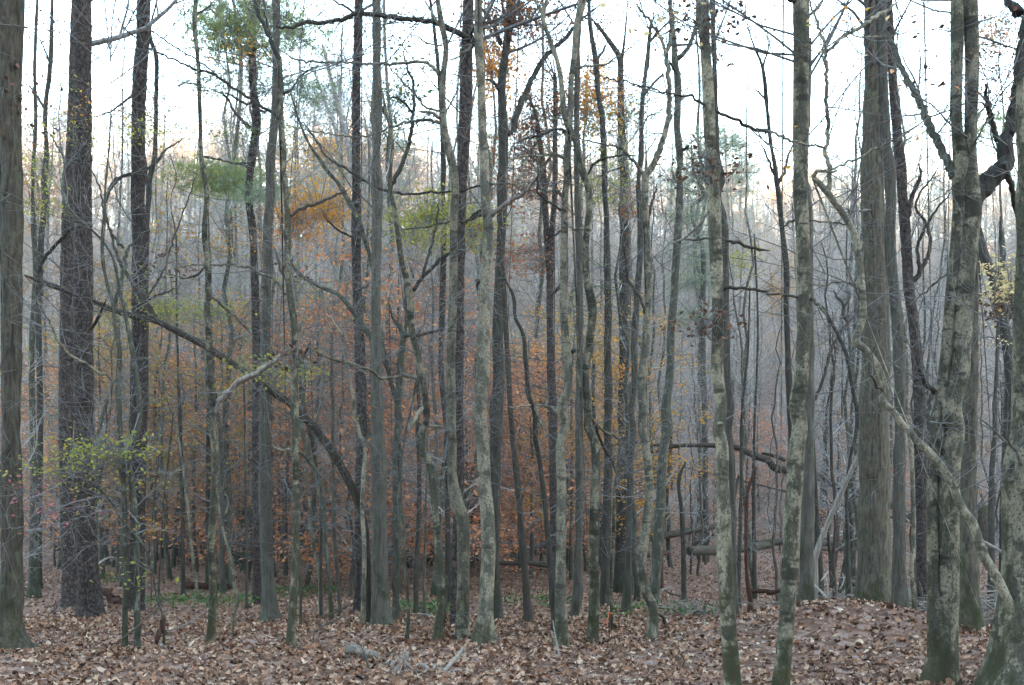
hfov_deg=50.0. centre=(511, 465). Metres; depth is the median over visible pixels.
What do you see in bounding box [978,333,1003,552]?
sapling
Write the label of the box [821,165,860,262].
pine tree
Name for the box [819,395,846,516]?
sapling
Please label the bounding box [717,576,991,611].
brush pile
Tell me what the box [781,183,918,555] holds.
sapling
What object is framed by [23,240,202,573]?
sapling
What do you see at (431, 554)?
beech sapling
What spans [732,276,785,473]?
sapling
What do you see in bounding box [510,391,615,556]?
beech sapling
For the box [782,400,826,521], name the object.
sapling
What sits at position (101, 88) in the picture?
tree
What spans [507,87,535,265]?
tree
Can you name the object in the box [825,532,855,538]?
fallen log
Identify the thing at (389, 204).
tree
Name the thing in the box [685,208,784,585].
sapling
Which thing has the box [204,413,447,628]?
sapling
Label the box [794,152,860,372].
tree
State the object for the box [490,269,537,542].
sapling
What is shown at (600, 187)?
tree
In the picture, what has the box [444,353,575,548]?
beech sapling
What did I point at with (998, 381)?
sapling
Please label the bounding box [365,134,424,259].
pine tree
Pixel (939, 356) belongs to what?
sapling
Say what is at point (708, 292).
tree
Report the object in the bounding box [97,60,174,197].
tree
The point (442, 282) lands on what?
tree
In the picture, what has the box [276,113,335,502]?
tree
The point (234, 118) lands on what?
tree
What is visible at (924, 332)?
sapling
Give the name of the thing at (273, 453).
sapling
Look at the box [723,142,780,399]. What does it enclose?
tree
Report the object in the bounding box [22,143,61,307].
tree
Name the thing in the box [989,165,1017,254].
tree
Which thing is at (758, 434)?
beech sapling
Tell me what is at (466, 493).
tree
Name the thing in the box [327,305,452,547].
sapling
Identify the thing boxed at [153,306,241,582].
sapling
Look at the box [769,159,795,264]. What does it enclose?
tree
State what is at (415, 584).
tree
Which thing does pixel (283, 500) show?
sapling
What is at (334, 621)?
stick
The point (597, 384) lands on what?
sapling
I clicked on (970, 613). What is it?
oak tree
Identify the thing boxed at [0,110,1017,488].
wood
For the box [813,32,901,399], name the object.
tree
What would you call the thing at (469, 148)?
tree
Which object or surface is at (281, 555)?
beech sapling
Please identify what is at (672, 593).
stick
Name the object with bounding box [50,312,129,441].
sapling
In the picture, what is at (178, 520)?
beech sapling
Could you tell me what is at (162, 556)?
tree
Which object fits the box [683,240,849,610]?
sapling
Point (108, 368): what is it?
sapling
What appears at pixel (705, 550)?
fallen log
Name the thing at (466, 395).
sapling
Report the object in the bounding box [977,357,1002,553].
sapling
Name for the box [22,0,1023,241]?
sky
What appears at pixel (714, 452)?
sapling
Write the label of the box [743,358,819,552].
sapling
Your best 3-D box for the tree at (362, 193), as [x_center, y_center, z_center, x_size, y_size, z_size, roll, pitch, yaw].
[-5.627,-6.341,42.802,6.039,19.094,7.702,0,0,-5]
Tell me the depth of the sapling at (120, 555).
24.16 m
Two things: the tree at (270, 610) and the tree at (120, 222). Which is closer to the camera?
the tree at (270, 610)
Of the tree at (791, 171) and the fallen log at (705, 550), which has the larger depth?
the tree at (791, 171)
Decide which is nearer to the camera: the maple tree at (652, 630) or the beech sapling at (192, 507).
the maple tree at (652, 630)
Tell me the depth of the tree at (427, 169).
80.30 m
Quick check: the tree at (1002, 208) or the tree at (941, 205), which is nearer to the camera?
the tree at (941, 205)
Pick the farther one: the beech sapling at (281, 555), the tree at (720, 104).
the tree at (720, 104)
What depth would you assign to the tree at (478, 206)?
61.73 m
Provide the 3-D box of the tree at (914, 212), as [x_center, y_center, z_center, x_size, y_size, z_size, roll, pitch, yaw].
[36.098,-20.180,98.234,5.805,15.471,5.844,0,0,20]
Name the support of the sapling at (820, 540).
on the ground
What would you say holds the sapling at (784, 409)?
on the ground
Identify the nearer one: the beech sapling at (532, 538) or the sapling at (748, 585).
the sapling at (748, 585)
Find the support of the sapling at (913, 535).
on the ground
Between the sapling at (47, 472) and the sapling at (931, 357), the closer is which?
the sapling at (47, 472)
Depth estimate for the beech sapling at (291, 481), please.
37.53 m
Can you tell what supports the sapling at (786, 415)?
on the ground
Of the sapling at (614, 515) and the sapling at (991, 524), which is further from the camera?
the sapling at (991, 524)
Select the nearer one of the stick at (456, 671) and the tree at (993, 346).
the stick at (456, 671)
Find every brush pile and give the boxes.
[375,641,440,680]
[658,594,719,616]
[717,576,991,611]
[762,567,997,612]
[908,572,997,625]
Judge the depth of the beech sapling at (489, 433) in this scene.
32.49 m
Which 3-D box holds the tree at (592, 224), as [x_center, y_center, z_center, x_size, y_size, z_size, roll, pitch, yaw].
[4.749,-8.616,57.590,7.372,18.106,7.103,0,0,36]
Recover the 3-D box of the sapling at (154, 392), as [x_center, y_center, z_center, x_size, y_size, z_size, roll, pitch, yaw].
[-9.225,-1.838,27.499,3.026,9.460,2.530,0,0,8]
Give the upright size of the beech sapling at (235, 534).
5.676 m
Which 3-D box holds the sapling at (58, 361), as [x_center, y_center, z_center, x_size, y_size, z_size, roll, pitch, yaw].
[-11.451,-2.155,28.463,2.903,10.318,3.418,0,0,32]
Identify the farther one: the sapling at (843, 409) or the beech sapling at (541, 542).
the sapling at (843, 409)
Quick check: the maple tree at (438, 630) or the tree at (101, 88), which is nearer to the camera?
the maple tree at (438, 630)
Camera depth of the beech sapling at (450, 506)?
28.28 m
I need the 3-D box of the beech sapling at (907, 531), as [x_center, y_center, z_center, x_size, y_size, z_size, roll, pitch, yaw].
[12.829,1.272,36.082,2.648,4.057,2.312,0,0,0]
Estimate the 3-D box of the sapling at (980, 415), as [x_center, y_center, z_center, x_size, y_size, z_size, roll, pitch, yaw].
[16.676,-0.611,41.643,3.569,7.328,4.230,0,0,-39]
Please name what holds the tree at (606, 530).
on the ground
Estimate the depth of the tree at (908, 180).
47.78 m
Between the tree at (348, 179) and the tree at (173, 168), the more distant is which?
the tree at (173, 168)
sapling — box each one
[0,0,264,648]
[0,91,65,461]
[0,178,198,539]
[0,204,95,573]
[0,236,59,508]
[0,344,57,539]
[0,346,45,561]
[0,362,104,539]
[0,383,54,533]
[0,389,36,532]
[0,411,58,511]
[0,416,98,565]
[0,420,224,650]
[21,279,203,586]
[21,332,185,540]
[22,190,128,513]
[22,278,200,578]
[22,327,111,496]
[22,357,180,546]
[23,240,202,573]
[26,286,127,526]
[27,297,193,566]
[41,366,178,570]
[42,316,197,554]
[42,369,117,537]
[43,313,129,531]
[43,313,158,555]
[43,401,73,541]
[44,341,201,537]
[45,349,198,567]
[47,303,152,539]
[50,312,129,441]
[94,206,204,564]
[95,254,213,599]
[95,352,254,605]
[95,370,205,559]
[97,155,278,594]
[98,145,352,593]
[98,323,217,573]
[100,154,230,579]
[102,292,250,571]
[104,431,346,636]
[115,372,246,564]
[117,331,175,563]
[123,287,236,554]
[124,203,239,568]
[128,264,324,588]
[146,387,304,566]
[147,345,278,561]
[147,347,205,500]
[149,412,217,560]
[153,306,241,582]
[154,284,243,505]
[158,292,348,581]
[174,363,275,557]
[183,280,418,615]
[184,319,249,503]
[184,363,292,563]
[185,291,413,575]
[185,387,292,564]
[185,395,234,560]
[189,277,347,576]
[190,235,411,587]
[191,345,324,608]
[192,284,371,615]
[194,255,364,569]
[198,203,311,571]
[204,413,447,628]
[215,55,526,618]
[230,389,305,516]
[232,376,327,558]
[242,407,320,546]
[243,266,352,556]
[243,274,457,627]
[249,327,371,613]
[266,308,528,639]
[272,373,342,537]
[273,238,509,590]
[274,379,343,537]
[282,313,464,562]
[283,366,430,576]
[288,365,473,579]
[288,384,345,540]
[290,308,407,596]
[292,328,425,540]
[299,224,575,568]
[302,357,437,560]
[306,275,430,486]
[315,339,464,593]
[326,382,415,564]
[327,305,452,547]
[328,324,542,618]
[347,386,444,569]
[364,476,501,645]
[367,53,523,596]
[371,375,536,557]
[382,325,512,566]
[386,147,531,521]
[389,324,558,579]
[389,386,514,572]
[400,349,539,558]
[402,372,545,559]
[404,244,514,535]
[405,323,547,539]
[408,212,662,633]
[424,232,534,522]
[424,316,596,572]
[427,377,538,559]
[428,334,602,581]
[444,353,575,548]
[471,336,488,560]
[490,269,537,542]
[491,355,573,554]
[492,289,543,369]
[500,344,615,570]
[500,348,601,561]
[501,279,655,579]
[503,299,673,571]
[504,279,660,552]
[504,375,635,570]
[504,416,574,535]
[509,322,558,542]
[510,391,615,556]
[518,340,603,503]
[519,329,655,525]
[523,311,656,563]
[525,304,558,398]
[525,408,615,549]
[526,401,711,629]
[534,286,713,536]
[534,348,589,529]
[540,170,676,569]
[543,306,714,594]
[544,292,676,507]
[546,101,697,600]
[567,390,667,556]
[574,417,643,544]
[589,404,671,523]
[593,155,710,552]
[595,353,674,546]
[597,293,657,469]
[615,449,756,601]
[630,176,715,567]
[640,281,696,489]
[652,328,698,541]
[658,216,836,598]
[660,388,707,574]
[661,320,716,575]
[666,292,715,516]
[671,333,716,535]
[672,344,716,564]
[673,299,695,467]
[674,401,716,520]
[675,383,702,540]
[675,408,781,532]
[682,368,751,537]
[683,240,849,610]
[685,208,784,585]
[685,403,716,558]
[689,334,749,535]
[693,303,737,483]
[695,303,756,498]
[695,365,750,501]
[701,436,825,614]
[715,400,784,488]
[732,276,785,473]
[733,405,785,489]
[734,410,770,543]
[735,369,768,538]
[736,287,829,604]
[736,328,780,460]
[736,435,771,495]
[737,349,781,511]
[739,377,774,496]
[740,262,937,602]
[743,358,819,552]
[754,262,907,599]
[755,390,787,532]
[757,284,1011,613]
[762,186,908,592]
[763,374,824,530]
[764,323,828,529]
[765,211,892,596]
[769,417,822,493]
[771,315,860,534]
[777,295,860,587]
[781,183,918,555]
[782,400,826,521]
[783,366,834,499]
[792,73,937,592]
[814,180,940,515]
[814,289,1006,599]
[814,290,860,570]
[815,304,850,477]
[816,342,906,484]
[816,433,891,538]
[817,301,860,527]
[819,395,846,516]
[820,337,854,524]
[821,406,849,529]
[830,402,894,516]
[833,367,892,529]
[834,294,893,504]
[843,265,914,491]
[885,178,1000,512]
[889,262,944,579]
[890,444,910,539]
[890,461,910,524]
[905,179,998,581]
[906,242,1000,489]
[906,292,943,446]
[906,311,941,443]
[907,358,1000,489]
[921,256,990,484]
[924,187,1014,606]
[931,397,997,482]
[976,375,1002,490]
[976,386,999,566]
[977,249,1013,543]
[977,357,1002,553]
[977,364,1004,589]
[977,403,1003,546]
[978,204,1015,460]
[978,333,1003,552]
[979,304,1013,494]
[980,348,1011,552]
[982,264,1013,407]
[984,235,1015,447]
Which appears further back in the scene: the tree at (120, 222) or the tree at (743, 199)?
the tree at (743, 199)
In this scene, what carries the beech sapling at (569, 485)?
on the ground
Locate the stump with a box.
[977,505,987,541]
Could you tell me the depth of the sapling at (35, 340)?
37.44 m
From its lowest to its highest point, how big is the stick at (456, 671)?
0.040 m
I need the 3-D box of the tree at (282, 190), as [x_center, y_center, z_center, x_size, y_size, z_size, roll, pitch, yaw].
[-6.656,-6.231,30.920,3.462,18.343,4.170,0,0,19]
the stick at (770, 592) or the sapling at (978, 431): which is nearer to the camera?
the stick at (770, 592)
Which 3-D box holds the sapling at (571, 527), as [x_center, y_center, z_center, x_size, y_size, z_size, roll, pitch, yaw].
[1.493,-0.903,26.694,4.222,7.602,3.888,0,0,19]
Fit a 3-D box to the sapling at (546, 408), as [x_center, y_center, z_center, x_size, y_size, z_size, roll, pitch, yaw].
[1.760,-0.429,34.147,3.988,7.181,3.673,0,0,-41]
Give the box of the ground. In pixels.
[0,223,1013,684]
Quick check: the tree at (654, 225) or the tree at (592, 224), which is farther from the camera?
the tree at (654, 225)
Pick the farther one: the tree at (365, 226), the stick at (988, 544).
the tree at (365, 226)
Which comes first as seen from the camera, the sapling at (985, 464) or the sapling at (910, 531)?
the sapling at (910, 531)
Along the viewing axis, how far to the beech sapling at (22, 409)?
27.47 m
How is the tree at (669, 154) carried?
on the ground
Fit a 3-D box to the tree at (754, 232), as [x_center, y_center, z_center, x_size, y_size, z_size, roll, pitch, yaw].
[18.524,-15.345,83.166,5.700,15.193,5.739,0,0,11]
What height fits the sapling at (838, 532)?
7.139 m
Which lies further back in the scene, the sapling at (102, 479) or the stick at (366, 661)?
the sapling at (102, 479)
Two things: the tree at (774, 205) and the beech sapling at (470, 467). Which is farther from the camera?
the tree at (774, 205)
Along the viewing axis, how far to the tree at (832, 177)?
123.96 m
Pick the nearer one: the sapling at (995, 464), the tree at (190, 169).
the sapling at (995, 464)
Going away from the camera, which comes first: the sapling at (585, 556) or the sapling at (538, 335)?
the sapling at (585, 556)
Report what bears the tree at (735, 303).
on the ground
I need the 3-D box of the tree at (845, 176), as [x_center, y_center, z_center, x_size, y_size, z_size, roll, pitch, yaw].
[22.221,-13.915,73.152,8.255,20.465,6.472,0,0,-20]
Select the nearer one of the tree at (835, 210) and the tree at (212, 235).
the tree at (212, 235)
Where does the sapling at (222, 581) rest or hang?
on the ground
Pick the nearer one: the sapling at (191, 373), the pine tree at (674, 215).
the sapling at (191, 373)
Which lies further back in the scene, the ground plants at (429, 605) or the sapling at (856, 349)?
the sapling at (856, 349)
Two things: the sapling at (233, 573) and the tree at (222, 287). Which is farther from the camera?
the tree at (222, 287)
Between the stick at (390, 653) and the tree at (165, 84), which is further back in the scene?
the tree at (165, 84)
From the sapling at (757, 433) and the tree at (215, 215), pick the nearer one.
the sapling at (757, 433)
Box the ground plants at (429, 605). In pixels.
[390,598,450,613]
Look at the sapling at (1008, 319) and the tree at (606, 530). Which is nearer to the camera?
the tree at (606, 530)
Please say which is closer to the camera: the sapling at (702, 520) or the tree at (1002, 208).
the sapling at (702, 520)
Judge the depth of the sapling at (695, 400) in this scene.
46.82 m
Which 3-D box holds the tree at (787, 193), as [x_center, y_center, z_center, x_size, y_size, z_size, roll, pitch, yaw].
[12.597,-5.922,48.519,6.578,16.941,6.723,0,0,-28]
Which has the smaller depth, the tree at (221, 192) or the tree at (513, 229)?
the tree at (513, 229)
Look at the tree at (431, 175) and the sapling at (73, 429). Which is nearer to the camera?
the sapling at (73, 429)
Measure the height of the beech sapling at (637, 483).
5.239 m
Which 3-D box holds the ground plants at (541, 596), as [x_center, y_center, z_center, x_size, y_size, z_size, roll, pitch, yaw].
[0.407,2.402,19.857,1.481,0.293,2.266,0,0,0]
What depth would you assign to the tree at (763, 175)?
136.36 m
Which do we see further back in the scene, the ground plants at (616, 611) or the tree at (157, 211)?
the tree at (157, 211)
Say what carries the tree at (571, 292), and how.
on the ground
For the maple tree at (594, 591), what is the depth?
10.95 m
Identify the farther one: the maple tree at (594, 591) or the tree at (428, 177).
the tree at (428, 177)
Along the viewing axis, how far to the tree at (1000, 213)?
31.51 m
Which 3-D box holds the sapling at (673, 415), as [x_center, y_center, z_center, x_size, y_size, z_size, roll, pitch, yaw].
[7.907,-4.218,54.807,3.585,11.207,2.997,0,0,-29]
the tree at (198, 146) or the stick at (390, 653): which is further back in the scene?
the tree at (198, 146)
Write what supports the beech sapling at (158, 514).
on the ground
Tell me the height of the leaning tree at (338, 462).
6.646 m
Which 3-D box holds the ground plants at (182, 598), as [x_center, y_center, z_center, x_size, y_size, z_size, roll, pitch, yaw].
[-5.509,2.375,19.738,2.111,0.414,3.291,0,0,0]
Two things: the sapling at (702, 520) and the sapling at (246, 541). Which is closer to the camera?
the sapling at (246, 541)
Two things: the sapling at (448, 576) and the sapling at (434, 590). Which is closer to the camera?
the sapling at (448, 576)
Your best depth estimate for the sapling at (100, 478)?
21.65 m
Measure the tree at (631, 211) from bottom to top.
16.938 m
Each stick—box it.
[98,556,116,564]
[120,599,162,640]
[300,613,345,648]
[318,601,354,617]
[355,638,369,669]
[385,647,397,657]
[415,613,434,620]
[437,669,469,674]
[441,647,464,671]
[552,620,559,657]
[606,612,612,637]
[658,612,690,627]
[664,590,680,596]
[692,600,709,623]
[751,589,779,594]
[814,584,827,598]
[984,540,1000,552]
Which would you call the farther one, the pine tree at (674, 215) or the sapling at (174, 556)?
the pine tree at (674, 215)
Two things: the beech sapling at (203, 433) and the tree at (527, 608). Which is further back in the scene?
the beech sapling at (203, 433)
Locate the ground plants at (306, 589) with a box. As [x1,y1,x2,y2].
[275,582,342,598]
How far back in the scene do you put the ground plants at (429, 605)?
17.28 m
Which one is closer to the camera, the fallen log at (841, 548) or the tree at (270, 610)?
the tree at (270, 610)
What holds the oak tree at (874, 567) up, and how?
on the ground
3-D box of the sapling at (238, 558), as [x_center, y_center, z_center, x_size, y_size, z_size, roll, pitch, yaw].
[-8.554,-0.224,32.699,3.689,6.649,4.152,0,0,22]
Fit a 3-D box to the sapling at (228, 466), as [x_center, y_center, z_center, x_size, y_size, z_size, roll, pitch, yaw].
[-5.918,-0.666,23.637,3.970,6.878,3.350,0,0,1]
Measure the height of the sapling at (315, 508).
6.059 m
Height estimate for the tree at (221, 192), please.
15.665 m
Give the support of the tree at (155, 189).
on the ground
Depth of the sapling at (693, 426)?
44.63 m
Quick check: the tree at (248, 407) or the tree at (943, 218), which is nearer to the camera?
the tree at (248, 407)
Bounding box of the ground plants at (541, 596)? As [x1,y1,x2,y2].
[502,589,571,606]
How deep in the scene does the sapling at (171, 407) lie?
35.70 m
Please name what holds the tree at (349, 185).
on the ground
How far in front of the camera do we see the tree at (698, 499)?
34.30 m
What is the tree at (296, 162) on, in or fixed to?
on the ground
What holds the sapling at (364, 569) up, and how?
on the ground
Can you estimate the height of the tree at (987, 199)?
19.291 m
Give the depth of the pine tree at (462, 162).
13.85 m
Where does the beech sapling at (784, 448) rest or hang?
on the ground
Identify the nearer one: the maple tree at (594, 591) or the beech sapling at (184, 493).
the maple tree at (594, 591)
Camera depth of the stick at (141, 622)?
10.29 m
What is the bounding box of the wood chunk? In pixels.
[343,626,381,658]
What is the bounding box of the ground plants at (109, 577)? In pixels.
[100,570,145,583]
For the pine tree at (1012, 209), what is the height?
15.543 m
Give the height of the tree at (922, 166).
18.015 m
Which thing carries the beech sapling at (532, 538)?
on the ground
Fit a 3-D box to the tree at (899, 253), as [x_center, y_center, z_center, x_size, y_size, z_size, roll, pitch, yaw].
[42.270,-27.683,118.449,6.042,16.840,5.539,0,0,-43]
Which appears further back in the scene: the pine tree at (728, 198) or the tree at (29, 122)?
the tree at (29, 122)
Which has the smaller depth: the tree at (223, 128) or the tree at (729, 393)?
the tree at (729, 393)
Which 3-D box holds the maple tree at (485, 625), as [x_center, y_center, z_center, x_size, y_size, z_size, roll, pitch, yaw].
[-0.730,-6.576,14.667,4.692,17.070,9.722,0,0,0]
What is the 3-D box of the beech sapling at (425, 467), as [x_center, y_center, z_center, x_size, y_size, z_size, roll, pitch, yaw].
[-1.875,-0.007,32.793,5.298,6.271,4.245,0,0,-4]
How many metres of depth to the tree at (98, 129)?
103.35 m
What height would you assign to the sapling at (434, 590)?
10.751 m
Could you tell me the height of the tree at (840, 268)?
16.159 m
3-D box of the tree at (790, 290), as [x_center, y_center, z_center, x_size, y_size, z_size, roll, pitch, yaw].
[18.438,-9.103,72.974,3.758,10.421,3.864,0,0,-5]
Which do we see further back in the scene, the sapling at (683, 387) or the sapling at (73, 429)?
the sapling at (683, 387)
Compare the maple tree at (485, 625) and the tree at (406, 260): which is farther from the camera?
the tree at (406, 260)
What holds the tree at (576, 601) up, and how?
on the ground
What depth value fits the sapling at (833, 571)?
18.89 m
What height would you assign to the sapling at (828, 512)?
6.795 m
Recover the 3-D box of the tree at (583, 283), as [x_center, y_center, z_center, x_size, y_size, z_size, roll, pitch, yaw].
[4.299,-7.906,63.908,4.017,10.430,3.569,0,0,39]
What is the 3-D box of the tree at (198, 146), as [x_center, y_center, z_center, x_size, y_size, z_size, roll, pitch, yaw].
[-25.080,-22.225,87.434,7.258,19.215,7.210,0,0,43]
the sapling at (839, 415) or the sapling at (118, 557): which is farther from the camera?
the sapling at (839, 415)
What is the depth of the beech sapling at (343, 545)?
25.34 m
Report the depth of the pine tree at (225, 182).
19.95 m
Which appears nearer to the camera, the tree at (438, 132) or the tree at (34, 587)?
the tree at (34, 587)
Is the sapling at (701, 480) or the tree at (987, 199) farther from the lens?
the tree at (987, 199)
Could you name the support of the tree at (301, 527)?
on the ground
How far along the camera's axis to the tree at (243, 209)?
45.65 m
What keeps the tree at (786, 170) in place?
on the ground
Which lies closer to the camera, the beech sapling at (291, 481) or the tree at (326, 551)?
the tree at (326, 551)
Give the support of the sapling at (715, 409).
on the ground
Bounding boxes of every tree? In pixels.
[0,0,98,653]
[0,0,127,597]
[0,0,131,588]
[0,68,126,550]
[0,76,108,474]
[0,187,46,332]
[0,241,32,377]
[22,0,126,568]
[22,107,38,195]
[22,124,39,191]
[22,142,124,395]
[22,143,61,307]
[22,161,62,335]
[23,0,121,607]
[23,88,118,300]
[23,148,60,317]
[24,140,371,622]
[25,0,486,648]
[31,109,66,209]
[33,0,185,617]
[48,0,186,565]
[51,81,129,246]
[62,0,221,599]
[63,86,118,201]
[70,0,206,610]
[77,0,361,645]
[92,0,190,559]
[92,22,185,369]
[92,67,130,251]
[92,122,116,236]
[92,138,116,225]
[92,154,163,340]
[93,55,164,213]
[93,110,171,332]
[94,52,214,332]
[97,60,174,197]
[98,37,205,548]
[108,0,335,582]
[110,0,363,603]
[121,126,195,521]
[123,97,221,352]
[145,147,194,290]
[147,44,231,380]
[147,86,179,238]
[149,122,259,555]
[150,0,349,565]
[150,134,177,234]
[152,108,318,466]
[159,112,198,233]
[163,67,221,297]
[165,101,249,343]
[167,0,397,533]
[167,113,197,229]
[169,0,302,545]
[170,0,327,571]
[172,132,278,375]
[176,167,306,494]
[180,72,312,426]
[187,90,227,230]
[196,111,258,260]
[197,3,400,554]
[197,79,242,268]
[204,0,329,515]
[205,100,235,150]
[211,64,304,541]
[213,116,266,291]
[220,277,422,619]
[238,27,439,545]
[239,0,613,644]
[239,5,344,557]
[242,1,568,643]
[243,0,499,642]
[243,49,402,568]
[245,0,524,628]
[249,0,343,623]
[250,0,417,568]
[262,0,473,588]
[266,121,302,206]
[268,53,406,403]
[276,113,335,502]
[278,11,422,569]
[285,96,365,308]
[286,95,337,302]
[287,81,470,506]
[291,70,434,543]
[298,46,454,494]
[298,120,349,298]
[301,111,447,391]
[305,3,407,458]
[316,0,437,613]
[316,0,488,567]
[318,317,520,612]
[325,0,437,545]
[336,163,448,397]
[350,0,594,625]
[364,71,516,434]
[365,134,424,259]
[381,0,529,604]
[382,140,418,196]
[383,198,428,334]
[384,125,426,263]
[386,1,552,506]
[393,0,511,563]
[394,103,458,328]
[394,130,429,211]
[395,6,544,388]
[400,93,456,314]
[411,144,433,250]
[412,155,455,306]
[414,92,456,234]
[415,137,493,291]
[420,61,746,644]
[422,172,655,623]
[427,108,528,434]
[429,122,478,272]
[432,0,549,567]
[445,0,645,619]
[446,0,623,604]
[447,102,494,272]
[449,0,721,648]
[450,172,514,310]
[465,41,655,554]
[466,26,545,414]
[469,0,612,560]
[469,103,495,204]
[475,118,527,251]
[476,0,779,640]
[492,99,558,295]
[492,147,598,401]
[492,239,533,369]
[498,0,987,605]
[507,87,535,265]
[508,131,549,270]
[515,0,680,616]
[516,139,561,289]
[516,165,610,420]
[524,172,559,294]
[525,1,669,605]
[528,216,571,321]
[531,179,587,347]
[532,0,791,615]
[534,0,762,613]
[537,120,674,415]
[539,0,893,684]
[542,0,704,593]
[546,75,688,503]
[548,136,658,413]
[557,245,618,344]
[558,124,617,296]
[564,58,741,513]
[585,12,709,503]
[592,137,619,251]
[593,118,661,359]
[603,428,714,588]
[609,177,672,328]
[612,441,910,522]
[621,0,781,621]
[629,121,702,311]
[631,0,755,542]
[631,75,764,386]
[635,86,697,267]
[636,126,735,418]
[639,0,1023,655]
[642,62,770,559]
[643,142,782,526]
[652,116,772,561]
[667,172,694,310]
[668,0,990,684]
[668,1,903,600]
[674,134,738,399]
[677,4,794,496]
[685,193,768,443]
[686,124,763,366]
[695,106,761,219]
[707,165,738,272]
[708,191,773,432]
[720,129,766,308]
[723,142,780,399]
[724,117,765,299]
[729,164,765,233]
[731,38,938,530]
[733,143,891,449]
[734,170,788,359]
[742,157,778,293]
[754,165,776,265]
[754,283,796,415]
[759,253,795,405]
[761,113,819,272]
[762,177,786,259]
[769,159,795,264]
[772,111,918,391]
[772,152,792,208]
[780,10,983,438]
[782,161,853,347]
[789,157,853,400]
[790,0,948,606]
[790,139,827,238]
[791,27,964,384]
[792,183,891,485]
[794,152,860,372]
[809,159,848,237]
[813,0,1023,684]
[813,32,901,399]
[813,142,860,315]
[820,240,992,633]
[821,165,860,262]
[822,0,963,354]
[840,192,904,312]
[844,0,951,613]
[844,133,922,334]
[875,0,909,610]
[896,73,1001,358]
[896,126,935,242]
[896,139,926,282]
[896,160,942,269]
[907,119,949,284]
[907,143,935,244]
[908,59,999,504]
[914,1,1023,571]
[914,77,1023,684]
[917,127,950,262]
[921,151,951,261]
[934,200,951,242]
[945,122,1015,340]
[962,1,1020,416]
[979,168,1008,355]
[979,255,1015,462]
[981,152,1015,284]
[981,189,1015,403]
[982,100,1015,516]
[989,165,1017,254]
[1005,166,1017,263]
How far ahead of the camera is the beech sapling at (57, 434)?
33.13 m
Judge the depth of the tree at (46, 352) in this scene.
38.15 m
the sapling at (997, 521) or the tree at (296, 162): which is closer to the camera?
the sapling at (997, 521)
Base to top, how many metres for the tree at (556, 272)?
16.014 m
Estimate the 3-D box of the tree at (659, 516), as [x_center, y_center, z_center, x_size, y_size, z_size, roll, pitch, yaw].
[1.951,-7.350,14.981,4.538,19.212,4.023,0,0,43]
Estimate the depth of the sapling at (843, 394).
39.71 m
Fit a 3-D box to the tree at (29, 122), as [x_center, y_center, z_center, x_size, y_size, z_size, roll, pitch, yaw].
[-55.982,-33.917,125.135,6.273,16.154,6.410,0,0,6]
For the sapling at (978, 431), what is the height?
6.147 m
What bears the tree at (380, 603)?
on the ground
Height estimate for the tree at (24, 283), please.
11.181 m
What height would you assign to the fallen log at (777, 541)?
0.252 m
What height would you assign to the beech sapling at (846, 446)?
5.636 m
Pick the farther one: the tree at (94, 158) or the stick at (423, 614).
the tree at (94, 158)
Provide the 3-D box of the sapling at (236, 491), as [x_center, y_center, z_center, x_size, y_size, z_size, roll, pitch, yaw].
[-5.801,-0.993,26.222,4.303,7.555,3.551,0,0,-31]
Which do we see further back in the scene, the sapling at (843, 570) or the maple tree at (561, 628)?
the sapling at (843, 570)
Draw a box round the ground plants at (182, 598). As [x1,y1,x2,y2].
[144,589,259,607]
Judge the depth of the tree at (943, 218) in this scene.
108.45 m
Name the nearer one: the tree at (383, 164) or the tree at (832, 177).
the tree at (383, 164)
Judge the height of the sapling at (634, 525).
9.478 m
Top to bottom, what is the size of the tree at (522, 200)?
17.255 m
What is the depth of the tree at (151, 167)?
20.36 m
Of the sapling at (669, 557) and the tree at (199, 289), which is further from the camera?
the tree at (199, 289)
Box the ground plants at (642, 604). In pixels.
[632,597,718,615]
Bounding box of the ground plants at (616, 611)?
[599,603,637,618]
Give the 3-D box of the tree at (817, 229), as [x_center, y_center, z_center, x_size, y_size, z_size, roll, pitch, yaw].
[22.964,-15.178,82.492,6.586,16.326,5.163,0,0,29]
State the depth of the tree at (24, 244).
69.56 m
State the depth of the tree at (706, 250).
70.74 m
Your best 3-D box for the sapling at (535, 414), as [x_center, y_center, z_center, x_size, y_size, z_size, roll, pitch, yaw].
[0.218,-0.395,13.458,3.238,5.022,2.944,0,0,-41]
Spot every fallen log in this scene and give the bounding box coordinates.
[102,588,122,604]
[185,581,230,589]
[499,560,566,567]
[637,523,716,545]
[647,551,670,557]
[686,541,771,555]
[756,538,782,545]
[822,539,842,546]
[822,546,856,550]
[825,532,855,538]
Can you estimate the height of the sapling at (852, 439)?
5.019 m
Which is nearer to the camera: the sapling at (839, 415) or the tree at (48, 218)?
the sapling at (839, 415)
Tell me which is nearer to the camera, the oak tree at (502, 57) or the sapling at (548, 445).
the oak tree at (502, 57)
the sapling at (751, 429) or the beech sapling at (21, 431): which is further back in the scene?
the sapling at (751, 429)
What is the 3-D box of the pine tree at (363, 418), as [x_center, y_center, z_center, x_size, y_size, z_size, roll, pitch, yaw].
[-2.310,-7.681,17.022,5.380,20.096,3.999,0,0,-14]
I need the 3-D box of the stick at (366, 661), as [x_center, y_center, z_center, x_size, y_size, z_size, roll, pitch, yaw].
[-1.255,1.581,9.253,0.030,0.158,0.734,0,0,-17]
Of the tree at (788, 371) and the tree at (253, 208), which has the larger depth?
the tree at (253, 208)
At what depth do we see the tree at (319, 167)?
67.91 m
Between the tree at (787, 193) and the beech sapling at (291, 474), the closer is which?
the beech sapling at (291, 474)
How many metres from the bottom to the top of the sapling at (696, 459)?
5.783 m
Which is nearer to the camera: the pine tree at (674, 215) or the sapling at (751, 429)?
the sapling at (751, 429)

